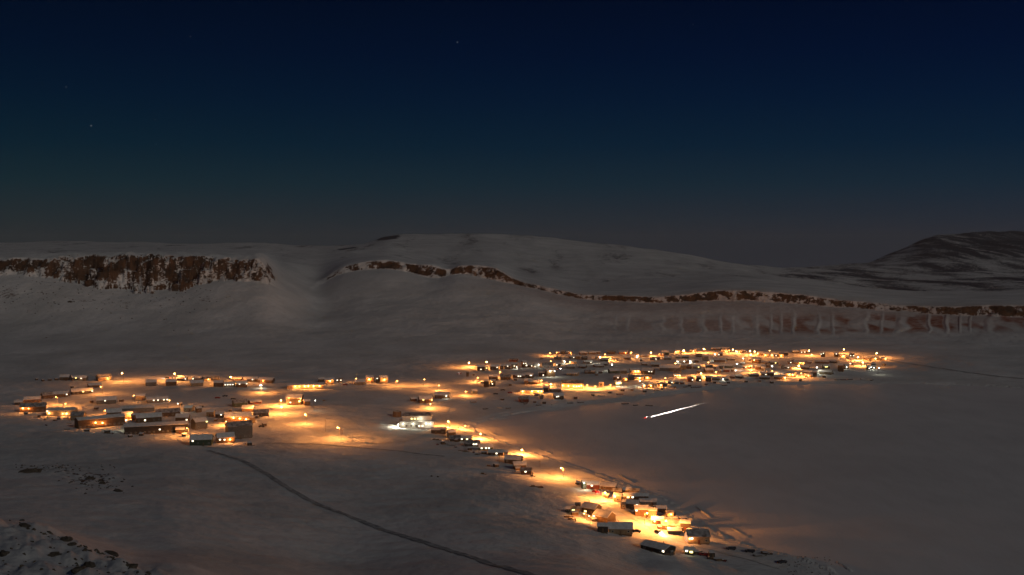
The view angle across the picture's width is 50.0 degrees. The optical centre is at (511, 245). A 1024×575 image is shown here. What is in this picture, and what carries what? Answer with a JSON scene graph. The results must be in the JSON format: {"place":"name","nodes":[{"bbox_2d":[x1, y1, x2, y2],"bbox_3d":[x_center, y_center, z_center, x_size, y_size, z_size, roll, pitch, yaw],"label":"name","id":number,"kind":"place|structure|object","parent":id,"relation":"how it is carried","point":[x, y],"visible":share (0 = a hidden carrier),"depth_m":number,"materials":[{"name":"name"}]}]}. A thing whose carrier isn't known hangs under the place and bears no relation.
{"place":"outdoors","nodes":[
{"label":"outdoors","id":0,"kind":"place"},
{"bbox_2d":[52,398,237,448],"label":"road","id":1,"kind":"structure","parent":0,"point":[221,429],"depth_m":987.04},
{"bbox_2d":[85,382,467,392],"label":"road","id":2,"kind":"structure","parent":0,"point":[297,389],"depth_m":1228.89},
{"bbox_2d":[261,385,447,442],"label":"road","id":3,"kind":"structure","parent":0,"point":[274,401],"depth_m":980.73,"materials":[{"name":"snow"}]},
{"bbox_2d":[289,443,443,456],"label":"track","id":4,"kind":"structure","parent":0,"point":[367,448],"depth_m":868.36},
{"bbox_2d":[208,450,535,574],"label":"track","id":5,"kind":"structure","parent":0,"point":[269,475],"depth_m":573.02,"materials":[{"name":"snow"}]},
{"bbox_2d":[0,340,1023,574],"bbox_3d":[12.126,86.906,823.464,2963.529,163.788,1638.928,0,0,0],"label":"ground","id":6,"kind":"structure","parent":0,"point":[182,506],"depth_m":766.16,"materials":[{"name":"snow"}]},
{"bbox_2d":[18,468,41,472],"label":"boulder","id":7,"kind":"object","parent":6,"relation":"on","point":[32,470],"visible":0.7,"depth_m":719.28,"materials":[{"name":"stone"}]},
{"bbox_2d":[23,396,41,402],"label":"house","id":8,"kind":"structure","parent":6,"relation":"on","point":[31,399],"depth_m":1110.90,"materials":[{"name":"brown wood"}]},
{"bbox_2d":[19,402,46,412],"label":"house","id":9,"kind":"structure","parent":6,"relation":"on","point":[33,407],"depth_m":1049.70,"materials":[{"name":"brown wood"}]},
{"bbox_2d":[40,391,53,398],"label":"house","id":10,"kind":"structure","parent":6,"relation":"on","point":[46,395],"depth_m":1139.71,"materials":[{"name":"brown wood"}]},
{"bbox_2d":[53,391,69,396],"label":"house","id":11,"kind":"structure","parent":6,"relation":"on","point":[61,393],"depth_m":1153.03,"materials":[{"name":"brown wood"}]},
{"bbox_2d":[46,406,77,415],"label":"house","id":12,"kind":"structure","parent":6,"relation":"on","point":[59,411],"depth_m":1025.52,"materials":[{"name":"grey"}]},
{"bbox_2d":[59,374,70,380],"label":"house","id":13,"kind":"structure","parent":6,"relation":"on","point":[65,377],"depth_m":1284.01,"materials":[{"name":"grey wood"}]},
{"bbox_2d":[60,536,72,541],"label":"boulder","id":14,"kind":"object","parent":6,"relation":"on","point":[67,538],"visible":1,"depth_m":285.95,"materials":[{"name":"stone"}]},
{"bbox_2d":[70,411,86,419],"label":"house","id":15,"kind":"structure","parent":6,"relation":"on","point":[73,415],"depth_m":1003.42,"materials":[{"name":"beige paint"}]},
{"bbox_2d":[71,566,85,573],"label":"boulder","id":16,"kind":"object","parent":6,"relation":"on","point":[76,569],"visible":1,"depth_m":239.38,"materials":[{"name":"stone"}]},
{"bbox_2d":[70,387,92,394],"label":"house","id":17,"kind":"structure","parent":6,"relation":"on","point":[77,391],"depth_m":1171.12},
{"bbox_2d":[77,375,88,380],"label":"house","id":18,"kind":"structure","parent":6,"relation":"on","point":[82,377],"depth_m":1281.37,"materials":[{"name":"beige paint"}]},
{"bbox_2d":[83,561,95,567],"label":"boulder","id":19,"kind":"object","parent":6,"relation":"on","point":[90,564],"visible":0.68,"depth_m":257.26,"materials":[{"name":"stone"}]},
{"bbox_2d":[87,382,101,387],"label":"house","id":20,"kind":"structure","parent":6,"relation":"on","point":[95,384],"depth_m":1223.74,"materials":[{"name":"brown wood"}]},
{"bbox_2d":[74,413,124,428],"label":"house","id":21,"kind":"structure","parent":6,"relation":"on","point":[107,420],"depth_m":961.03,"materials":[{"name":"brown wood"}]},
{"bbox_2d":[96,374,111,380],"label":"house","id":22,"kind":"structure","parent":6,"relation":"on","point":[102,377],"depth_m":1281.17,"materials":[{"name":"beige paint"}]},
{"bbox_2d":[96,396,117,404],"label":"house","id":23,"kind":"structure","parent":6,"relation":"on","point":[106,400],"depth_m":1102.36,"materials":[{"name":"grey"}]},
{"bbox_2d":[104,550,118,556],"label":"boulder","id":24,"kind":"object","parent":6,"relation":"on","point":[114,553],"visible":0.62,"depth_m":319.61,"materials":[{"name":"stone"}]},
{"bbox_2d":[105,408,121,414],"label":"house","id":25,"kind":"structure","parent":6,"relation":"on","point":[114,411],"depth_m":1028.94,"materials":[{"name":"grey wood"}]},
{"bbox_2d":[121,410,132,418],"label":"house","id":26,"kind":"structure","parent":6,"relation":"on","point":[127,414],"depth_m":1008.76,"materials":[{"name":"beige paint"}]},
{"bbox_2d":[120,404,154,412],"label":"house","id":27,"kind":"structure","parent":6,"relation":"on","point":[141,408],"depth_m":1053.06,"materials":[{"name":"grey"}]},
{"bbox_2d":[135,393,145,400],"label":"house","id":28,"kind":"structure","parent":6,"relation":"on","point":[141,396],"depth_m":1125.28,"materials":[{"name":"beige paint"}]},
{"bbox_2d":[135,412,161,422],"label":"house","id":29,"kind":"structure","parent":6,"relation":"on","point":[148,417],"depth_m":991.04,"materials":[{"name":"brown wood"}]},
{"bbox_2d":[145,379,157,385],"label":"house","id":30,"kind":"structure","parent":6,"relation":"on","point":[151,382],"depth_m":1236.06,"materials":[{"name":"grey"}]},
{"bbox_2d":[123,421,188,434],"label":"building","id":31,"kind":"structure","parent":6,"relation":"on","point":[153,427],"depth_m":926.40,"materials":[{"name":"wood"}]},
{"bbox_2d":[146,395,168,402],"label":"house","id":32,"kind":"structure","parent":6,"relation":"on","point":[158,399],"depth_m":1108.55,"materials":[{"name":"grey"}]},
{"bbox_2d":[154,408,180,416],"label":"house","id":33,"kind":"structure","parent":6,"relation":"on","point":[169,412],"depth_m":1023.94,"materials":[{"name":"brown wood"}]},
{"bbox_2d":[165,378,177,385],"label":"house","id":34,"kind":"structure","parent":6,"relation":"on","point":[171,382],"depth_m":1235.35,"materials":[{"name":"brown wood"}]},
{"bbox_2d":[175,426,184,433],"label":"house","id":35,"kind":"structure","parent":6,"relation":"on","point":[180,430],"depth_m":926.92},
{"bbox_2d":[175,413,190,422],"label":"house","id":36,"kind":"structure","parent":6,"relation":"on","point":[181,417],"depth_m":982.21,"materials":[{"name":"grey wood"}]},
{"bbox_2d":[183,405,194,411],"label":"house","id":37,"kind":"structure","parent":6,"relation":"on","point":[188,408],"depth_m":1055.47,"materials":[{"name":"beige paint"}]},
{"bbox_2d":[190,380,203,385],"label":"house","id":38,"kind":"structure","parent":6,"relation":"on","point":[196,382],"depth_m":1232.59,"materials":[{"name":"beige paint"}]},
{"bbox_2d":[190,417,207,429],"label":"house","id":39,"kind":"structure","parent":6,"relation":"on","point":[198,423],"depth_m":950.18,"materials":[{"name":"brown"}]},
{"bbox_2d":[189,433,213,445],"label":"house","id":40,"kind":"structure","parent":6,"relation":"on","point":[202,439],"depth_m":865.10,"materials":[{"name":"green"}]},
{"bbox_2d":[206,409,214,416],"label":"house","id":41,"kind":"structure","parent":6,"relation":"on","point":[210,412],"depth_m":1024.81,"materials":[{"name":"beige paint"}]},
{"bbox_2d":[213,380,223,386],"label":"house","id":42,"kind":"structure","parent":6,"relation":"on","point":[218,383],"depth_m":1225.65,"materials":[{"name":"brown wood"}]},
{"bbox_2d":[215,411,224,418],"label":"house","id":43,"kind":"structure","parent":6,"relation":"on","point":[218,414],"depth_m":1015.55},
{"bbox_2d":[215,432,234,442],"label":"house","id":44,"kind":"structure","parent":6,"relation":"on","point":[226,437],"depth_m":878.51,"materials":[{"name":"grey wood"}]},
{"bbox_2d":[224,381,235,386],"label":"house","id":45,"kind":"structure","parent":6,"relation":"on","point":[230,384],"depth_m":1227.29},
{"bbox_2d":[223,411,251,422],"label":"house","id":46,"kind":"structure","parent":6,"relation":"on","point":[235,416],"depth_m":993.35,"materials":[{"name":"brown wood"}]},
{"bbox_2d":[225,420,252,438],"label":"building","id":47,"kind":"structure","parent":6,"relation":"on","point":[241,429],"depth_m":904.15,"materials":[{"name":"grey"}]},
{"bbox_2d":[232,399,247,406],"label":"house","id":48,"kind":"structure","parent":6,"relation":"on","point":[238,402],"depth_m":1084.78,"materials":[{"name":"brown"}]},
{"bbox_2d":[236,380,247,387],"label":"house","id":49,"kind":"structure","parent":6,"relation":"on","point":[242,384],"depth_m":1224.62,"materials":[{"name":"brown wood"}]},
{"bbox_2d":[241,405,254,411],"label":"house","id":50,"kind":"structure","parent":6,"relation":"on","point":[246,408],"depth_m":1051.46,"materials":[{"name":"brown wood"}]},
{"bbox_2d":[243,376,257,381],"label":"house","id":51,"kind":"structure","parent":6,"relation":"on","point":[252,379],"depth_m":1274.74,"materials":[{"name":"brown wood"}]},
{"bbox_2d":[248,399,261,404],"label":"house","id":52,"kind":"structure","parent":6,"relation":"on","point":[255,401],"depth_m":1101.39,"materials":[{"name":"red paint"}]},
{"bbox_2d":[253,409,268,416],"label":"house","id":53,"kind":"structure","parent":6,"relation":"on","point":[262,412],"depth_m":1025.27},
{"bbox_2d":[258,377,274,382],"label":"house","id":54,"kind":"structure","parent":6,"relation":"on","point":[266,379],"depth_m":1265.01,"materials":[{"name":"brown wood"}]},
{"bbox_2d":[286,394,303,404],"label":"house","id":55,"kind":"structure","parent":6,"relation":"on","point":[294,399],"depth_m":1096.80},
{"bbox_2d":[287,382,323,388],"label":"house","id":56,"kind":"structure","parent":6,"relation":"on","point":[319,385],"depth_m":1216.70,"materials":[{"name":"beige paint"}]},
{"bbox_2d":[325,377,334,384],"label":"house","id":57,"kind":"structure","parent":6,"relation":"on","point":[330,380],"depth_m":1254.85,"materials":[{"name":"beige paint"}]},
{"bbox_2d":[354,379,365,384],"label":"house","id":58,"kind":"structure","parent":6,"relation":"on","point":[359,381],"depth_m":1260.58,"materials":[{"name":"beige paint"}]},
{"bbox_2d":[365,375,374,382],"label":"house","id":59,"kind":"structure","parent":6,"relation":"on","point":[369,378],"depth_m":1279.48,"materials":[{"name":"beige paint"}]},
{"bbox_2d":[379,375,387,383],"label":"house","id":60,"kind":"structure","parent":6,"relation":"on","point":[383,379],"depth_m":1271.72,"materials":[{"name":"beige paint"}]},
{"bbox_2d":[398,412,434,428],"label":"hall","id":61,"kind":"structure","parent":6,"relation":"on","point":[419,420],"depth_m":980.13,"materials":[{"name":"metal"}]},
{"bbox_2d":[2,255,831,574],"bbox_3d":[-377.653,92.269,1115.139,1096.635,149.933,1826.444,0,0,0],"label":"stones","id":62,"kind":"object","parent":6,"relation":"on","point":[124,479],"visible":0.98,"depth_m":574.02,"materials":[{"name":"stone"}]},
{"bbox_2d":[418,395,432,403],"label":"house","id":63,"kind":"structure","parent":6,"relation":"on","point":[426,399],"depth_m":1124.84,"materials":[{"name":"brown wood"}]},
{"bbox_2d":[431,427,439,433],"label":"house","id":64,"kind":"structure","parent":6,"relation":"on","point":[435,430],"depth_m":955.86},
{"bbox_2d":[434,392,449,398],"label":"house","id":65,"kind":"structure","parent":6,"relation":"on","point":[441,395],"depth_m":1153.69,"materials":[{"name":"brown wood"}]},
{"bbox_2d":[447,429,456,437],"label":"house","id":66,"kind":"structure","parent":6,"relation":"on","point":[451,431],"depth_m":937.32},
{"bbox_2d":[449,434,460,441],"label":"house","id":67,"kind":"structure","parent":6,"relation":"on","point":[453,437],"depth_m":920.12,"materials":[{"name":"grey wood"}]},
{"bbox_2d":[461,435,472,440],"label":"house","id":68,"kind":"structure","parent":6,"relation":"on","point":[466,437],"depth_m":921.71,"materials":[{"name":"grey wood"}]},
{"bbox_2d":[464,440,479,446],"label":"house","id":69,"kind":"structure","parent":6,"relation":"on","point":[472,443],"depth_m":897.46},
{"bbox_2d":[478,443,493,450],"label":"house","id":70,"kind":"structure","parent":6,"relation":"on","point":[484,447],"depth_m":879.11,"materials":[{"name":"brown"}]},
{"bbox_2d":[488,448,503,455],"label":"house","id":71,"kind":"structure","parent":6,"relation":"on","point":[496,452],"depth_m":858.30,"materials":[{"name":"grey wood"}]},
{"bbox_2d":[500,374,511,379],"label":"house","id":72,"kind":"structure","parent":6,"relation":"on","point":[505,376],"depth_m":1314.32,"materials":[{"name":"brown wood"}]},
{"bbox_2d":[504,454,523,463],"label":"house","id":73,"kind":"structure","parent":6,"relation":"on","point":[509,459],"depth_m":823.65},
{"bbox_2d":[512,460,526,468],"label":"house","id":74,"kind":"structure","parent":6,"relation":"on","point":[520,463],"depth_m":800.02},
{"bbox_2d":[518,396,528,402],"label":"house","id":75,"kind":"structure","parent":6,"relation":"on","point":[524,399],"depth_m":1149.54,"materials":[{"name":"red paint"}]},
{"bbox_2d":[520,467,533,474],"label":"house","id":76,"kind":"structure","parent":6,"relation":"on","point":[526,470],"depth_m":776.51,"materials":[{"name":"brown wood"}]},
{"bbox_2d":[520,388,543,393],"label":"house","id":77,"kind":"structure","parent":6,"relation":"on","point":[532,390],"depth_m":1202.08,"materials":[{"name":"beige paint"}]},
{"bbox_2d":[542,362,553,367],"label":"house","id":78,"kind":"structure","parent":6,"relation":"on","point":[547,364],"depth_m":1436.75,"materials":[{"name":"white metal"}]},
{"bbox_2d":[545,367,555,376],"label":"house","id":79,"kind":"structure","parent":6,"relation":"on","point":[550,372],"depth_m":1343.76,"materials":[{"name":"grey wood"}]},
{"bbox_2d":[549,386,560,391],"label":"house","id":80,"kind":"structure","parent":6,"relation":"on","point":[555,389],"depth_m":1213.90,"materials":[{"name":"brown"}]},
{"bbox_2d":[553,392,563,399],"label":"house","id":81,"kind":"structure","parent":6,"relation":"on","point":[558,395],"depth_m":1174.99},
{"bbox_2d":[561,380,583,388],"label":"house","id":82,"kind":"structure","parent":6,"relation":"on","point":[573,384],"depth_m":1237.80,"materials":[{"name":"beige paint"}]},
{"bbox_2d":[581,500,601,515],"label":"house","id":83,"kind":"structure","parent":6,"relation":"on","point":[589,508],"depth_m":656.26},
{"bbox_2d":[586,480,599,489],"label":"house","id":84,"kind":"structure","parent":6,"relation":"on","point":[592,485],"depth_m":737.67,"materials":[{"name":"red paint"}]},
{"bbox_2d":[597,521,608,533],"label":"house","id":85,"kind":"structure","parent":6,"relation":"on","point":[602,527],"depth_m":601.88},
{"bbox_2d":[592,509,615,522],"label":"house","id":86,"kind":"structure","parent":6,"relation":"on","point":[601,515],"depth_m":635.38,"materials":[{"name":"brown wood"}]},
{"bbox_2d":[600,481,618,490],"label":"house","id":87,"kind":"structure","parent":6,"relation":"on","point":[611,485],"depth_m":740.30,"materials":[{"name":"brown wood"}]},
{"bbox_2d":[608,368,619,373],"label":"house","id":88,"kind":"structure","parent":6,"relation":"on","point":[614,370],"depth_m":1379.08,"materials":[{"name":"grey"}]},
{"bbox_2d":[613,493,622,501],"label":"house","id":89,"kind":"structure","parent":6,"relation":"on","point":[617,497],"depth_m":701.93,"materials":[{"name":"beige paint"}]},
{"bbox_2d":[608,520,632,535],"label":"house","id":90,"kind":"structure","parent":6,"relation":"on","point":[622,528],"depth_m":608.97,"materials":[{"name":"beige paint"}]},
{"bbox_2d":[623,491,638,499],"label":"house","id":91,"kind":"structure","parent":6,"relation":"on","point":[631,495],"depth_m":711.87,"materials":[{"name":"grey wood"}]},
{"bbox_2d":[625,499,639,509],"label":"house","id":92,"kind":"structure","parent":6,"relation":"on","point":[630,503],"depth_m":684.57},
{"bbox_2d":[629,368,640,373],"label":"house","id":93,"kind":"structure","parent":6,"relation":"on","point":[635,370],"depth_m":1376.84,"materials":[{"name":"beige paint"}]},
{"bbox_2d":[633,503,648,517],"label":"house","id":94,"kind":"structure","parent":6,"relation":"on","point":[640,510],"depth_m":665.85,"materials":[{"name":"brown wood"}]},
{"bbox_2d":[639,498,656,505],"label":"house","id":95,"kind":"structure","parent":6,"relation":"on","point":[649,501],"depth_m":697.26,"materials":[{"name":"grey"}]},
{"bbox_2d":[641,368,654,374],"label":"house","id":96,"kind":"structure","parent":6,"relation":"on","point":[649,371],"depth_m":1371.60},
{"bbox_2d":[648,507,657,517],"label":"house","id":97,"kind":"structure","parent":6,"relation":"on","point":[652,511],"depth_m":663.14,"materials":[{"name":"beige paint"}]},
{"bbox_2d":[651,516,664,524],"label":"house","id":98,"kind":"structure","parent":6,"relation":"on","point":[656,520],"depth_m":647.99,"materials":[{"name":"yellow wood"}]},
{"bbox_2d":[640,539,676,555],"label":"house","id":99,"kind":"structure","parent":6,"relation":"on","point":[663,548],"depth_m":569.73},
{"bbox_2d":[656,504,666,512],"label":"house","id":100,"kind":"structure","parent":6,"relation":"on","point":[662,508],"depth_m":679.90,"materials":[{"name":"grey wood"}]},
{"bbox_2d":[659,365,679,371],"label":"house","id":101,"kind":"structure","parent":6,"relation":"on","point":[671,368],"depth_m":1408.12,"materials":[{"name":"grey"}]},
{"bbox_2d":[660,519,679,529],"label":"house","id":102,"kind":"structure","parent":6,"relation":"on","point":[672,523],"depth_m":636.65,"materials":[{"name":"yellow wood"}]},
{"bbox_2d":[666,525,682,534],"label":"house","id":103,"kind":"structure","parent":6,"relation":"on","point":[675,530],"depth_m":625.66,"materials":[{"name":"grey"}]},
{"bbox_2d":[679,518,691,530],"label":"house","id":104,"kind":"structure","parent":6,"relation":"on","point":[685,524],"depth_m":634.37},
{"bbox_2d":[684,546,694,555],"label":"house","id":105,"kind":"structure","parent":6,"relation":"on","point":[689,550],"depth_m":578.01,"materials":[{"name":"green"}]},
{"bbox_2d":[684,527,710,544],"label":"house","id":106,"kind":"structure","parent":6,"relation":"on","point":[698,536],"depth_m":605.51,"materials":[{"name":"beige paint"}]},
{"bbox_2d":[751,357,760,363],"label":"house","id":107,"kind":"structure","parent":6,"relation":"on","point":[757,360],"depth_m":1498.99,"materials":[{"name":"brown wood"}]},
{"bbox_2d":[784,371,795,376],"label":"house","id":108,"kind":"structure","parent":6,"relation":"on","point":[789,374],"depth_m":1368.97,"materials":[{"name":"beige paint"}]},
{"bbox_2d":[793,360,805,364],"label":"house","id":109,"kind":"structure","parent":6,"relation":"on","point":[801,362],"depth_m":1485.60,"materials":[{"name":"beige paint"}]},
{"bbox_2d":[815,360,829,363],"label":"house","id":110,"kind":"structure","parent":6,"relation":"on","point":[823,361],"depth_m":1491.88,"materials":[{"name":"brown wood"}]},
{"bbox_2d":[818,369,832,374],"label":"house","id":111,"kind":"structure","parent":6,"relation":"on","point":[825,372],"depth_m":1385.85,"materials":[{"name":"beige paint"}]},
{"bbox_2d":[0,231,1023,352],"bbox_3d":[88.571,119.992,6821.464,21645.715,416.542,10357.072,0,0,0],"label":"hills","id":112,"kind":"structure","parent":0,"point":[957,292],"depth_m":2019.13,"materials":[{"name":"snow"}]},
{"bbox_2d":[0,0,1023,267],"label":"sky","id":113,"kind":"structure","parent":0,"point":[771,133],"materials":[{"name":"blue"}]},
{"bbox_2d":[439,367,788,568],"bbox_3d":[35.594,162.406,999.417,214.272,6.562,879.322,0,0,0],"label":"road","id":114,"kind":"structure","parent":0,"point":[444,414],"depth_m":744.58,"materials":[{"name":"snow"}]},
{"bbox_2d":[469,374,816,397],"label":"road","id":115,"kind":"structure","parent":0,"point":[626,387],"depth_m":1241.51,"materials":[{"name":"snow"}]},
{"bbox_2d":[485,359,886,373],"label":"road","id":116,"kind":"structure","parent":0,"point":[650,365],"depth_m":1474.01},
{"bbox_2d":[474,383,1023,574],"bbox_3d":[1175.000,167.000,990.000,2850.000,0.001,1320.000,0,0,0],"label":"sea ice","id":117,"kind":"structure","parent":0,"point":[889,479],"depth_m":850.11,"materials":[{"name":"ice"}]},
{"bbox_2d":[890,360,1023,378],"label":"track","id":118,"kind":"structure","parent":0,"point":[964,371],"depth_m":1388.92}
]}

